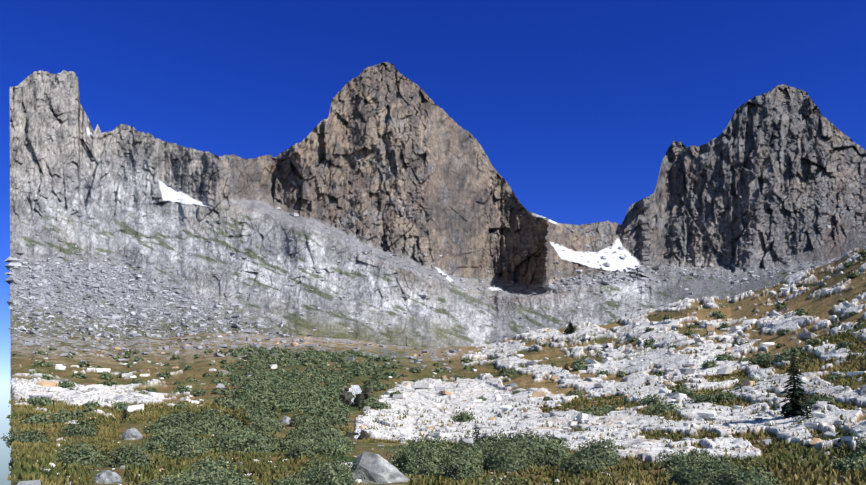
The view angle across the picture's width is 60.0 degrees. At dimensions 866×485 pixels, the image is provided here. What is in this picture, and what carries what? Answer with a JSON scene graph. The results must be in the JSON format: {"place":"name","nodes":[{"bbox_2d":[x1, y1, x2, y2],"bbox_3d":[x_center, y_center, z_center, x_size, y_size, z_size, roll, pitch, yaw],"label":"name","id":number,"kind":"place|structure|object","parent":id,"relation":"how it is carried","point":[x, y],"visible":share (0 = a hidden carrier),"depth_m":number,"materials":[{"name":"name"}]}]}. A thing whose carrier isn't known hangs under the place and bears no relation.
{"place":"outdoors","nodes":[
{"label":"outdoors","id":0,"kind":"place"},
{"bbox_2d":[0,0,865,484],"label":"sky","id":1,"kind":"structure","parent":0,"point":[579,106],"materials":[{"name":"blue"}]},
{"bbox_2d":[10,62,865,484],"bbox_3d":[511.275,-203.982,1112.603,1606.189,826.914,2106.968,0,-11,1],"label":"terrain","id":2,"kind":"structure","parent":0,"point":[384,158],"depth_m":552.21,"materials":[{"name":"grey stone"}]},
{"bbox_2d":[93,470,121,483],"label":"boulder","id":3,"kind":"object","parent":2,"relation":"on","point":[106,477],"visible":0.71,"depth_m":22.48,"materials":[{"name":"grey stone"}]},
{"bbox_2d":[120,406,130,419],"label":"conifer","id":4,"kind":"object","parent":2,"relation":"on","point":[125,415],"visible":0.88,"depth_m":75.90,"materials":[{"name":"green plant"}]},
{"bbox_2d":[121,427,141,439],"bbox_3d":[-20.829,13.294,51.956,1.521,0.917,1.116,0,-11,1],"label":"boulder","id":5,"kind":"object","parent":2,"relation":"on","point":[133,433],"visible":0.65,"depth_m":51.58,"materials":[{"name":"grey stone"}]},
{"bbox_2d":[229,405,238,419],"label":"conifer","id":6,"kind":"object","parent":2,"relation":"on","point":[230,416],"visible":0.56,"depth_m":68.58,"materials":[{"name":"green plant"}]},
{"bbox_2d":[240,411,248,426],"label":"conifer","id":7,"kind":"object","parent":2,"relation":"on","point":[243,421],"visible":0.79,"depth_m":65.57,"materials":[{"name":"green plant"}]},
{"bbox_2d":[279,416,290,423],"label":"boulder","id":8,"kind":"object","parent":2,"relation":"on","point":[285,420],"visible":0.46,"depth_m":70.62,"materials":[{"name":"grey stone"}]},
{"bbox_2d":[339,387,370,404],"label":"boulder","id":9,"kind":"object","parent":2,"relation":"on","point":[345,396],"visible":0.42,"depth_m":116.33,"materials":[{"name":"grey stone"}]},
{"bbox_2d":[350,394,359,406],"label":"conifer","id":10,"kind":"object","parent":2,"relation":"on","point":[355,402],"visible":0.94,"depth_m":110.40,"materials":[{"name":"green plant"}]},
{"bbox_2d":[350,385,361,403],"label":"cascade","id":11,"kind":"object","parent":2,"relation":"on","point":[355,389],"visible":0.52,"depth_m":117.49,"materials":[{"name":"liquid"}]},
{"bbox_2d":[354,429,360,439],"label":"cascade","id":12,"kind":"object","parent":2,"relation":"on","point":[357,431],"visible":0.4,"depth_m":60.02,"materials":[{"name":"liquid"}]},
{"bbox_2d":[346,430,368,439],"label":"cascade rocks","id":13,"kind":"object","parent":2,"relation":"on","point":[364,434],"visible":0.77,"depth_m":59.74,"materials":[{"name":"grey stone"}]},
{"bbox_2d":[350,451,408,483],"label":"boulder","id":14,"kind":"object","parent":2,"relation":"on","point":[376,468],"visible":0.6,"depth_m":27.00,"materials":[{"name":"grey stone"}]},
{"bbox_2d":[0,250,865,484],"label":"willow shrubs","id":15,"kind":"object","parent":2,"relation":"on","point":[297,392],"visible":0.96,"depth_m":49.47,"materials":[{"name":"green plant"}]},
{"bbox_2d":[4,207,865,484],"bbox_3d":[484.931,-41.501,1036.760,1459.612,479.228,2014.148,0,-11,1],"label":"rocks","id":16,"kind":"object","parent":2,"relation":"on","point":[701,413],"visible":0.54,"depth_m":389.36,"materials":[{"name":"grey stone"}]},
{"bbox_2d":[6,318,865,484],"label":"grass tufts","id":17,"kind":"object","parent":2,"relation":"on","point":[28,456],"visible":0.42,"depth_m":35.15,"materials":[{"name":"green plant"}]},
{"bbox_2d":[471,419,481,440],"bbox_3d":[2.923,12.869,50.753,1.073,1.788,1.102,0,-11,1],"label":"conifer","id":18,"kind":"object","parent":2,"relation":"on","point":[476,434],"visible":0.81,"depth_m":50.67,"materials":[{"name":"green plant"}]},
{"bbox_2d":[549,463,559,484],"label":"conifer","id":19,"kind":"object","parent":2,"relation":"on","point":[553,478],"visible":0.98,"depth_m":24.84,"materials":[{"name":"green plant"}]},
{"bbox_2d":[563,320,574,333],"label":"conifer","id":20,"kind":"object","parent":2,"relation":"on","point":[570,329],"visible":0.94,"depth_m":323.79,"materials":[{"name":"green plant"}]},
{"bbox_2d":[761,360,769,368],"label":"conifer","id":21,"kind":"object","parent":2,"relation":"on","point":[765,364],"visible":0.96,"depth_m":82.93,"materials":[{"name":"green plant"}]},
{"bbox_2d":[779,351,810,418],"bbox_3d":[19.521,7.773,40.638,1.750,3.758,1.721,-7,-13,33],"label":"conifer","id":22,"kind":"object","parent":2,"relation":"on","point":[794,404],"visible":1,"depth_m":40.49,"materials":[{"name":"green plant"}]},
{"bbox_2d":[800,394,812,419],"bbox_3d":[19.034,8.388,38.256,0.814,1.544,0.940,0,-11,1],"label":"conifer","id":23,"kind":"object","parent":2,"relation":"on","point":[807,411],"visible":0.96,"depth_m":38.13,"materials":[{"name":"green plant"}]},
{"bbox_2d":[846,348,853,359],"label":"conifer","id":24,"kind":"object","parent":2,"relation":"on","point":[850,351],"visible":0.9,"depth_m":67.42,"materials":[{"name":"green plant"}]},
{"bbox_2d":[857,385,865,394],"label":"boulder","id":25,"kind":"object","parent":2,"relation":"on","point":[862,391],"visible":0.85,"depth_m":41.35,"materials":[{"name":"grey stone"}]}
]}

